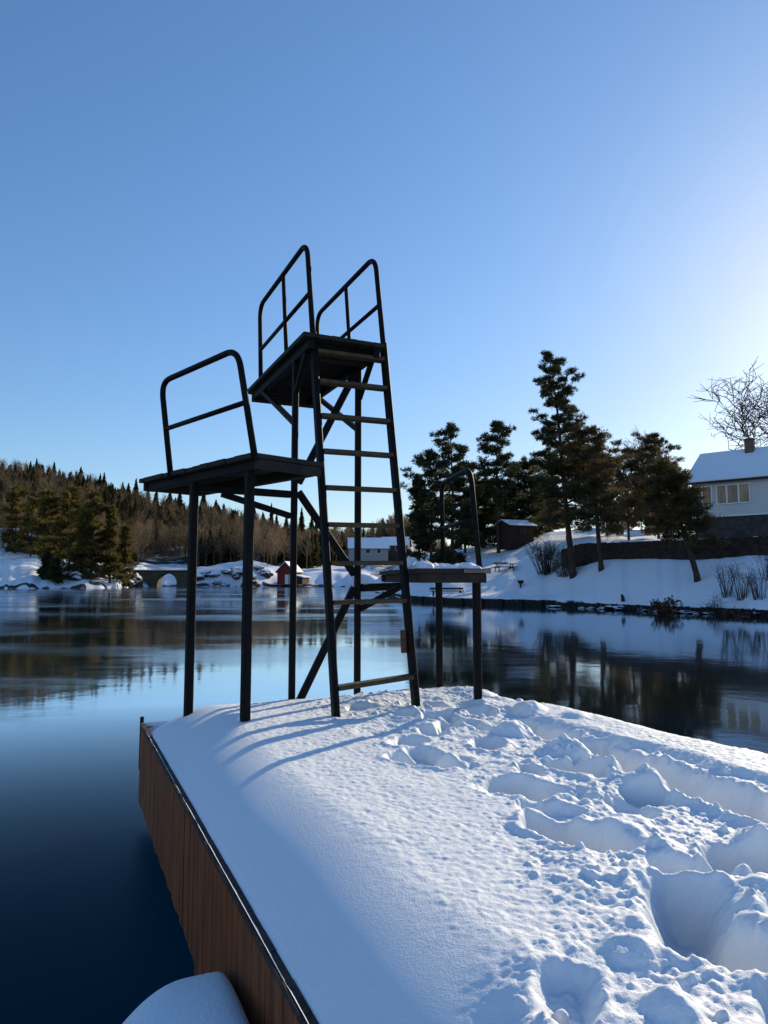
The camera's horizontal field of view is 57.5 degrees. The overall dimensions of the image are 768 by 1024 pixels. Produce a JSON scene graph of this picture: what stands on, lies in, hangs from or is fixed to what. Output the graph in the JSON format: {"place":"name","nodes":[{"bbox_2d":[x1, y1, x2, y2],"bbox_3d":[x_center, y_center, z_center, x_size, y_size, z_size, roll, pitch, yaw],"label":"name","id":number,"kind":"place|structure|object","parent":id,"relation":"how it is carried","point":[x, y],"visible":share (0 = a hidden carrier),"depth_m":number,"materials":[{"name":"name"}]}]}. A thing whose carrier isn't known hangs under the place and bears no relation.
{"place":"outdoors","nodes":[
{"label":"outdoors","id":0,"kind":"place"},
{"bbox_2d":[0,586,767,1023],"bbox_3d":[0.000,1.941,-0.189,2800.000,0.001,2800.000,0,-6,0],"label":"water","id":1,"kind":"structure","parent":0,"point":[90,930],"depth_m":12.30,"materials":[{"name":"blue liquid"}]},
{"bbox_2d":[138,716,318,1023],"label":"wooden pier","id":2,"kind":"structure","parent":1,"relation":"in","point":[220,931],"depth_m":3.07,"materials":[{"name":"brown wood"}]},
{"bbox_2d":[139,245,490,721],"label":"diving tower","id":3,"kind":"structure","parent":2,"relation":"on","point":[313,367],"depth_m":5.95,"materials":[{"name":"black paint"}]},
{"bbox_2d":[408,561,433,568],"bbox_3d":[0.293,0.445,5.889,0.208,0.071,0.644,1,-6,-11],"label":"snow heap","id":4,"kind":"object","parent":3,"relation":"on","point":[423,564],"visible":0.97,"depth_m":5.69,"materials":[{"name":"white snow"}]},
{"bbox_2d":[433,563,460,567],"bbox_3d":[0.513,0.449,5.836,0.290,0.052,0.458,0,-6,0],"label":"snow heap","id":5,"kind":"object","parent":3,"relation":"on","point":[442,565],"visible":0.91,"depth_m":5.70,"materials":[{"name":"white snow"}]},
{"bbox_2d":[459,562,480,567],"bbox_3d":[0.713,0.449,5.848,0.210,0.056,0.395,0,-6,0],"label":"snow heap","id":6,"kind":"object","parent":3,"relation":"on","point":[467,565],"visible":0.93,"depth_m":5.70,"materials":[{"name":"white snow"}]},
{"bbox_2d":[141,686,767,1023],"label":"snow","id":7,"kind":"structure","parent":2,"relation":"on","point":[451,855],"depth_m":2.62,"materials":[{"name":"white snow"}]},
{"bbox_2d":[612,605,625,609],"bbox_3d":[15.383,6.232,45.460,1.584,0.330,0.706,4,-7,-35],"label":"rock","id":8,"kind":"object","parent":1,"relation":"on","point":[621,607],"visible":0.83,"depth_m":45.10,"materials":[{"name":"stone"}]},
{"bbox_2d":[676,610,691,613],"bbox_3d":[17.588,5.915,40.962,0.754,0.341,1.084,5,-8,-43],"label":"rock","id":9,"kind":"object","parent":1,"relation":"in","point":[682,611],"visible":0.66,"depth_m":40.78,"materials":[{"name":"stone"}]},
{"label":"landing stage","id":10,"kind":"object","parent":1,"relation":"on","visible":0},
{"bbox_2d":[122,972,249,1023],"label":"snow","id":11,"kind":"structure","parent":10,"relation":"on","point":[210,998],"depth_m":2.28,"materials":[{"name":"white snow"}]},
{"bbox_2d":[0,501,767,611],"bbox_3d":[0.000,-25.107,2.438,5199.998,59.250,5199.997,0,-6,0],"label":"ground","id":12,"kind":"structure","parent":0,"point":[640,582],"depth_m":59.55,"materials":[{"name":"white snow"}]},
{"bbox_2d":[0,528,6,547],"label":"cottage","id":13,"kind":"structure","parent":12,"relation":"on","point":[1,544],"depth_m":216.49,"materials":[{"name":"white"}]},
{"bbox_2d":[0,485,35,553],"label":"conifer","id":14,"kind":"object","parent":12,"relation":"on","point":[9,535],"visible":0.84,"depth_m":204.57,"materials":[{"name":"green plant"}]},
{"bbox_2d":[7,528,46,552],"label":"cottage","id":15,"kind":"structure","parent":12,"relation":"on","point":[25,542],"depth_m":211.65,"materials":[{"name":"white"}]},
{"bbox_2d":[11,497,50,556],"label":"conifer","id":16,"kind":"object","parent":12,"relation":"on","point":[31,504],"visible":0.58,"depth_m":199.61,"materials":[{"name":"green plant"}]},
{"bbox_2d":[33,551,53,579],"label":"dark spruce","id":17,"kind":"object","parent":12,"relation":"on","point":[43,567],"visible":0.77,"depth_m":164.76,"materials":[{"name":"green plant"}]},
{"bbox_2d":[26,486,67,559],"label":"conifer","id":18,"kind":"object","parent":12,"relation":"on","point":[49,500],"visible":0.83,"depth_m":175.34,"materials":[{"name":"green plant"}]},
{"bbox_2d":[43,555,65,584],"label":"dark spruce","id":19,"kind":"object","parent":12,"relation":"on","point":[54,572],"visible":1,"depth_m":162.81,"materials":[{"name":"green plant"}]},
{"bbox_2d":[61,559,72,565],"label":"rock","id":20,"kind":"object","parent":12,"relation":"on","point":[64,562],"visible":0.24,"depth_m":172.11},
{"bbox_2d":[48,485,95,564],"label":"conifer","id":21,"kind":"object","parent":12,"relation":"on","point":[70,498],"visible":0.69,"depth_m":171.07,"materials":[{"name":"green plant"}]},
{"bbox_2d":[68,571,83,580],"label":"rock","id":22,"kind":"object","parent":12,"relation":"on","point":[76,576],"visible":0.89,"depth_m":165.66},
{"bbox_2d":[62,513,95,578],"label":"conifer","id":23,"kind":"object","parent":12,"relation":"on","point":[81,524],"visible":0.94,"depth_m":166.99,"materials":[{"name":"green plant"}]},
{"bbox_2d":[78,467,83,480],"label":"spruce tree","id":24,"kind":"object","parent":12,"relation":"on","point":[80,471],"visible":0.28,"depth_m":378.97,"materials":[{"name":"green plant"}]},
{"bbox_2d":[68,488,114,579],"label":"conifer","id":25,"kind":"object","parent":12,"relation":"on","point":[92,495],"visible":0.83,"depth_m":170.07,"materials":[{"name":"green plant"}]},
{"bbox_2d":[97,473,101,486],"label":"spruce tree","id":26,"kind":"object","parent":12,"relation":"on","point":[100,479],"visible":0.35,"depth_m":364.04,"materials":[{"name":"green plant"}]},
{"bbox_2d":[101,472,106,489],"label":"spruce tree","id":27,"kind":"object","parent":12,"relation":"on","point":[103,480],"visible":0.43,"depth_m":363.71,"materials":[{"name":"green plant"}]},
{"bbox_2d":[97,504,130,583],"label":"conifer","id":28,"kind":"object","parent":12,"relation":"on","point":[112,520],"visible":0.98,"depth_m":171.36,"materials":[{"name":"green plant"}]},
{"bbox_2d":[112,524,135,587],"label":"conifer","id":29,"kind":"object","parent":12,"relation":"on","point":[125,537],"visible":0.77,"depth_m":177.26,"materials":[{"name":"green plant"}]},
{"bbox_2d":[126,483,131,494],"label":"spruce tree","id":30,"kind":"object","parent":12,"relation":"on","point":[128,488],"visible":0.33,"depth_m":393.81,"materials":[{"name":"green plant"}]},
{"bbox_2d":[130,578,140,586],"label":"rock","id":31,"kind":"object","parent":12,"relation":"on","point":[133,581],"visible":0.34,"depth_m":187.27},
{"bbox_2d":[133,478,138,497],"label":"spruce tree","id":32,"kind":"object","parent":12,"relation":"on","point":[135,488],"visible":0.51,"depth_m":404.30,"materials":[{"name":"green plant"}]},
{"bbox_2d":[134,573,142,586],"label":"rock","id":33,"kind":"object","parent":12,"relation":"on","point":[138,577],"visible":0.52,"depth_m":188.97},
{"bbox_2d":[132,567,186,586],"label":"stone bridge","id":34,"kind":"structure","parent":12,"relation":"on","point":[152,578],"depth_m":196.19,"materials":[{"name":"stone"}]},
{"bbox_2d":[0,461,339,568],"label":"spruce forest","id":35,"kind":"object","parent":12,"relation":"on","point":[314,558],"visible":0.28,"depth_m":322.02,"materials":[{"name":"green plant"}]},
{"bbox_2d":[168,493,172,503],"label":"spruce tree","id":36,"kind":"object","parent":12,"relation":"on","point":[170,496],"visible":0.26,"depth_m":418.05,"materials":[{"name":"green plant"}]},
{"bbox_2d":[0,459,343,568],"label":"bare woodland","id":37,"kind":"object","parent":12,"relation":"on","point":[142,533],"visible":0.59,"depth_m":293.23,"materials":[{"name":"plant"}]},
{"bbox_2d":[177,494,185,511],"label":"spruce tree","id":38,"kind":"object","parent":12,"relation":"on","point":[179,497],"visible":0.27,"depth_m":415.91,"materials":[{"name":"green plant"}]},
{"bbox_2d":[197,573,204,580],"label":"rock","id":39,"kind":"object","parent":12,"relation":"on","point":[200,576],"visible":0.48,"depth_m":216.44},
{"bbox_2d":[200,495,207,514],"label":"spruce tree","id":40,"kind":"object","parent":12,"relation":"on","point":[203,499],"visible":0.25,"depth_m":441.29,"materials":[{"name":"green plant"}]},
{"bbox_2d":[206,573,220,576],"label":"rock","id":41,"kind":"object","parent":12,"relation":"on","point":[213,574],"visible":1,"depth_m":218.19,"materials":[{"name":"grey stone"}]},
{"bbox_2d":[209,579,222,584],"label":"rock","id":42,"kind":"object","parent":12,"relation":"on","point":[216,581],"visible":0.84,"depth_m":212.82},
{"bbox_2d":[219,582,228,586],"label":"rock","id":43,"kind":"object","parent":12,"relation":"on","point":[224,584],"visible":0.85,"depth_m":209.91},
{"bbox_2d":[220,569,229,573],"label":"rock","id":44,"kind":"object","parent":12,"relation":"on","point":[225,571],"visible":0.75,"depth_m":216.79,"materials":[{"name":"grey stone"}]},
{"bbox_2d":[229,566,238,574],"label":"rock","id":45,"kind":"object","parent":12,"relation":"on","point":[232,569],"visible":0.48,"depth_m":214.97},
{"bbox_2d":[231,569,240,579],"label":"rock","id":46,"kind":"object","parent":12,"relation":"on","point":[235,575],"visible":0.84,"depth_m":210.75,"materials":[{"name":"grey stone"}]},
{"bbox_2d":[253,573,257,583],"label":"rock","id":47,"kind":"object","parent":12,"relation":"on","point":[255,580],"visible":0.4,"depth_m":205.08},
{"bbox_2d":[253,565,263,569],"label":"rock","id":48,"kind":"object","parent":12,"relation":"on","point":[258,567],"visible":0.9,"depth_m":212.16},
{"bbox_2d":[257,569,273,578],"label":"rock","id":49,"kind":"object","parent":12,"relation":"on","point":[267,573],"visible":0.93,"depth_m":211.35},
{"bbox_2d":[268,502,273,524],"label":"spruce tree","id":50,"kind":"object","parent":12,"relation":"on","point":[271,517],"visible":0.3,"depth_m":428.77,"materials":[{"name":"green plant"}]},
{"bbox_2d":[283,518,289,533],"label":"spruce tree","id":51,"kind":"object","parent":12,"relation":"on","point":[286,522],"visible":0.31,"depth_m":405.05,"materials":[{"name":"green plant"}]},
{"bbox_2d":[270,561,310,586],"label":"boathouse","id":52,"kind":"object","parent":12,"relation":"on","point":[282,571],"visible":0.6,"depth_m":207.33,"materials":[{"name":"red wood"}]},
{"bbox_2d":[285,575,289,583],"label":"door","id":53,"kind":"structure","parent":52,"relation":"in","point":[287,577],"depth_m":206.75,"materials":[{"name":"white paint"}]},
{"bbox_2d":[298,507,304,529],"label":"spruce tree","id":54,"kind":"object","parent":12,"relation":"on","point":[301,524],"visible":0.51,"depth_m":431.02,"materials":[{"name":"green plant"}]},
{"bbox_2d":[308,518,315,532],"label":"spruce tree","id":55,"kind":"object","parent":12,"relation":"on","point":[312,524],"visible":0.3,"depth_m":403.35,"materials":[{"name":"green plant"}]},
{"bbox_2d":[340,535,345,549],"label":"spruce tree","id":56,"kind":"object","parent":12,"relation":"on","point":[342,538],"visible":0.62,"depth_m":397.24,"materials":[{"name":"green plant"}]},
{"bbox_2d":[347,538,389,560],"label":"cottage","id":57,"kind":"structure","parent":12,"relation":"on","point":[374,549],"depth_m":250.53,"materials":[{"name":"white"}]},
{"bbox_2d":[317,514,454,556],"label":"bare ridge","id":58,"kind":"structure","parent":12,"relation":"on","point":[347,531],"depth_m":358.63,"materials":[{"name":"brown wood"}]},
{"bbox_2d":[382,537,411,560],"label":"cottage","id":59,"kind":"structure","parent":12,"relation":"on","point":[392,553],"depth_m":261.13,"materials":[{"name":"white"}]},
{"bbox_2d":[341,517,457,551],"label":"spruce ridge","id":60,"kind":"structure","parent":12,"relation":"on","point":[364,535],"depth_m":375.50,"materials":[{"name":"green plant"}]},
{"bbox_2d":[404,473,437,560],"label":"pine tree","id":61,"kind":"object","parent":12,"relation":"on","point":[415,554],"visible":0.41,"depth_m":81.84,"materials":[{"name":"green plant"}]},
{"bbox_2d":[400,448,469,558],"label":"pine tree","id":62,"kind":"object","parent":12,"relation":"on","point":[427,462],"visible":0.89,"depth_m":79.59,"materials":[{"name":"green plant"}]},
{"bbox_2d":[430,587,463,595],"bbox_3d":[5.534,7.031,61.649,3.000,0.800,0.580,0,-6,-3],"label":"wooden bench","id":63,"kind":"object","parent":12,"relation":"on","point":[459,589],"visible":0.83,"depth_m":61.77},
{"bbox_2d":[428,544,468,564],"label":"evergreen bush","id":64,"kind":"object","parent":12,"relation":"on","point":[452,558],"visible":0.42,"depth_m":71.20,"materials":[{"name":"green plant"}]},
{"bbox_2d":[427,420,485,549],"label":"pine tree","id":65,"kind":"object","parent":12,"relation":"on","point":[449,430],"visible":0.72,"depth_m":84.47,"materials":[{"name":"green plant"}]},
{"bbox_2d":[437,459,492,552],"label":"pine tree","id":66,"kind":"object","parent":12,"relation":"on","point":[468,539],"visible":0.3,"depth_m":88.03,"materials":[{"name":"green plant"}]},
{"bbox_2d":[446,494,494,545],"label":"pine tree","id":67,"kind":"object","parent":12,"relation":"on","point":[482,533],"visible":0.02,"depth_m":104.64,"materials":[{"name":"green plant"}]},
{"bbox_2d":[465,477,503,546],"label":"pine tree","id":68,"kind":"object","parent":12,"relation":"on","point":[484,529],"visible":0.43,"depth_m":90.73,"materials":[{"name":"green plant"}]},
{"bbox_2d":[472,420,522,552],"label":"pine tree","id":69,"kind":"object","parent":12,"relation":"on","point":[501,462],"visible":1,"depth_m":82.30,"materials":[{"name":"green plant"}]},
{"bbox_2d":[480,499,529,537],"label":"pine tree","id":70,"kind":"object","parent":12,"relation":"on","point":[504,511],"visible":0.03,"depth_m":106.29,"materials":[{"name":"green plant"}]},
{"bbox_2d":[494,563,517,571],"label":"picnic table","id":71,"kind":"object","parent":12,"relation":"on","point":[498,566],"visible":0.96,"depth_m":65.38,"materials":[{"name":"brown wood"}]},
{"bbox_2d":[492,519,537,549],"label":"brown cabin","id":72,"kind":"object","parent":12,"relation":"on","point":[513,533],"visible":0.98,"depth_m":80.90,"materials":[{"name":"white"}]},
{"bbox_2d":[519,527,527,534],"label":"window","id":73,"kind":"structure","parent":72,"relation":"in","point":[522,530],"depth_m":80.81,"materials":[{"name":"grey glass"}]},
{"bbox_2d":[517,580,523,587],"bbox_3d":[11.366,6.029,58.190,0.522,0.700,0.522,-3,-6,30],"label":"barbecue","id":74,"kind":"object","parent":12,"relation":"on","point":[520,582],"visible":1,"depth_m":58.07,"materials":[{"name":"black metal"}]},
{"bbox_2d":[494,455,551,537],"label":"pine tree","id":75,"kind":"object","parent":12,"relation":"on","point":[530,506],"visible":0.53,"depth_m":87.10,"materials":[{"name":"green plant"}]},
{"bbox_2d":[517,538,565,574],"bbox_3d":[13.778,3.764,59.803,4.474,3.260,3.669,2,-6,-15],"label":"shrub","id":76,"kind":"object","parent":12,"relation":"on","point":[546,568],"visible":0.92,"depth_m":59.66,"materials":[{"name":"brown plant"}]},
{"bbox_2d":[540,484,573,533],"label":"pine tree","id":77,"kind":"object","parent":12,"relation":"on","point":[549,529],"visible":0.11,"depth_m":105.98,"materials":[{"name":"green plant"}]},
{"bbox_2d":[515,349,601,578],"bbox_3d":[14.170,-3.712,55.169,7.532,18.849,6.558,0,-6,0],"label":"pine tree","id":78,"kind":"object","parent":12,"relation":"on","point":[549,433],"visible":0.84,"depth_m":55.20,"materials":[{"name":"green plant"}]},
{"bbox_2d":[524,440,602,533],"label":"pine tree","id":79,"kind":"object","parent":12,"relation":"on","point":[556,509],"visible":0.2,"depth_m":70.19,"materials":[{"name":"green plant"}]},
{"bbox_2d":[548,551,584,576],"bbox_3d":[14.555,4.154,55.901,3.023,2.076,3.222,0,-6,0],"label":"shrub","id":80,"kind":"object","parent":12,"relation":"on","point":[563,571],"visible":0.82,"depth_m":55.65,"materials":[{"name":"plant"}]},
{"bbox_2d":[382,591,767,616],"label":"quay","id":81,"kind":"structure","parent":12,"relation":"on","point":[542,603],"depth_m":50.68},
{"bbox_2d":[552,421,634,571],"bbox_3d":[15.919,-1.090,53.103,6.130,12.162,7.607,-1,-6,15],"label":"pine tree","id":82,"kind":"object","parent":12,"relation":"on","point":[589,454],"visible":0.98,"depth_m":52.56,"materials":[{"name":"green plant"}]},
{"bbox_2d":[586,452,636,535],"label":"pine tree","id":83,"kind":"object","parent":12,"relation":"on","point":[621,522],"visible":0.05,"depth_m":71.63,"materials":[{"name":"green plant"}]},
{"bbox_2d":[590,446,670,539],"bbox_3d":[22.048,-1.410,62.681,7.029,9.197,7.529,-5,-7,41],"label":"pine tree","id":84,"kind":"object","parent":12,"relation":"on","point":[633,477],"visible":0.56,"depth_m":61.81,"materials":[{"name":"green plant"}]},
{"bbox_2d":[616,492,655,529],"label":"pine tree","id":85,"kind":"object","parent":12,"relation":"on","point":[634,525],"visible":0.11,"depth_m":95.36,"materials":[{"name":"green plant"}]},
{"bbox_2d":[617,427,668,534],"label":"pine tree","id":86,"kind":"object","parent":12,"relation":"on","point":[624,444],"visible":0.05,"depth_m":74.16,"materials":[{"name":"green plant"}]},
{"bbox_2d":[624,431,685,538],"bbox_3d":[25.431,-2.222,64.793,5.066,11.069,7.524,-3,-6,29],"label":"pine tree","id":87,"kind":"object","parent":12,"relation":"on","point":[650,441],"visible":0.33,"depth_m":64.40,"materials":[{"name":"green plant"}]},
{"bbox_2d":[561,536,767,567],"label":"stone wall","id":88,"kind":"structure","parent":12,"relation":"on","point":[740,546],"depth_m":50.92,"materials":[{"name":"grey stone"}]},
{"bbox_2d":[649,595,682,614],"bbox_3d":[15.996,5.748,40.055,1.837,2.071,1.614,2,-6,-21],"label":"shrub","id":89,"kind":"object","parent":12,"relation":"on","point":[665,608],"visible":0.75,"depth_m":39.87,"materials":[{"name":"brown plant"}]},
{"bbox_2d":[636,454,731,581],"bbox_3d":[18.935,0.609,44.667,5.619,8.813,5.185,-2,-6,15],"label":"pine tree","id":90,"kind":"object","parent":12,"relation":"on","point":[663,481],"visible":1,"depth_m":43.91,"materials":[{"name":"green plant"}]},
{"bbox_2d":[698,591,727,614],"bbox_3d":[18.633,5.330,39.577,1.403,1.748,1.150,1,-6,-11],"label":"shrub","id":91,"kind":"object","parent":12,"relation":"on","point":[715,601],"visible":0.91,"depth_m":39.59,"materials":[{"name":"brown plant"}]},
{"bbox_2d":[711,561,737,597],"bbox_3d":[19.975,3.893,40.781,1.756,2.197,1.544,3,-6,-25],"label":"shrub","id":92,"kind":"object","parent":12,"relation":"on","point":[724,588],"visible":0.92,"depth_m":40.66,"materials":[{"name":"brown plant"}]},
{"bbox_2d":[683,438,767,537],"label":"white house","id":93,"kind":"structure","parent":12,"relation":"on","point":[735,492],"depth_m":55.53,"materials":[{"name":"white"}]},
{"bbox_2d":[694,486,712,505],"bbox_3d":[25.817,-1.291,56.833,1.580,1.580,0.100,-5,-7,42],"label":"window","id":94,"kind":"structure","parent":93,"relation":"in","point":[708,498],"depth_m":56.56,"materials":[{"name":"white paint"}]},
{"bbox_2d":[716,482,750,504],"bbox_3d":[27.554,-1.442,55.278,2.500,1.580,0.100,-5,-7,42],"label":"window","id":95,"kind":"structure","parent":93,"relation":"in","point":[735,493],"depth_m":55.25,"materials":[{"name":"white paint"}]},
{"bbox_2d":[687,357,767,449],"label":"bare tree","id":96,"kind":"object","parent":12,"relation":"on","point":[742,417],"visible":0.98,"depth_m":75.42,"materials":[{"name":"brown plant"}]},
{"bbox_2d":[719,606,754,616],"bbox_3d":[19.418,5.681,38.176,2.186,1.004,2.193,-2,-6,21],"label":"rock","id":97,"kind":"object","parent":12,"relation":"on","point":[724,612],"visible":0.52,"depth_m":37.76,"materials":[{"name":"black stone"}]},
{"bbox_2d":[722,558,757,600],"bbox_3d":[20.185,3.811,39.709,1.926,2.410,1.790,0,-6,0],"label":"shrub","id":98,"kind":"object","parent":12,"relation":"on","point":[741,587],"visible":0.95,"depth_m":39.71,"materials":[{"name":"brown plant"}]},
{"bbox_2d":[742,565,767,599],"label":"shrub","id":99,"kind":"object","parent":12,"relation":"on","point":[755,589],"visible":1,"depth_m":38.61,"materials":[{"name":"brown plant"}]},
{"bbox_2d":[749,538,767,580],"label":"shrub","id":100,"kind":"object","parent":12,"relation":"on","point":[766,567],"visible":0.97,"depth_m":40.46,"materials":[{"name":"brown plant"}]},
{"bbox_2d":[0,0,767,547],"label":"sky","id":101,"kind":"structure","parent":0,"point":[585,182],"materials":[{"name":"blue"}]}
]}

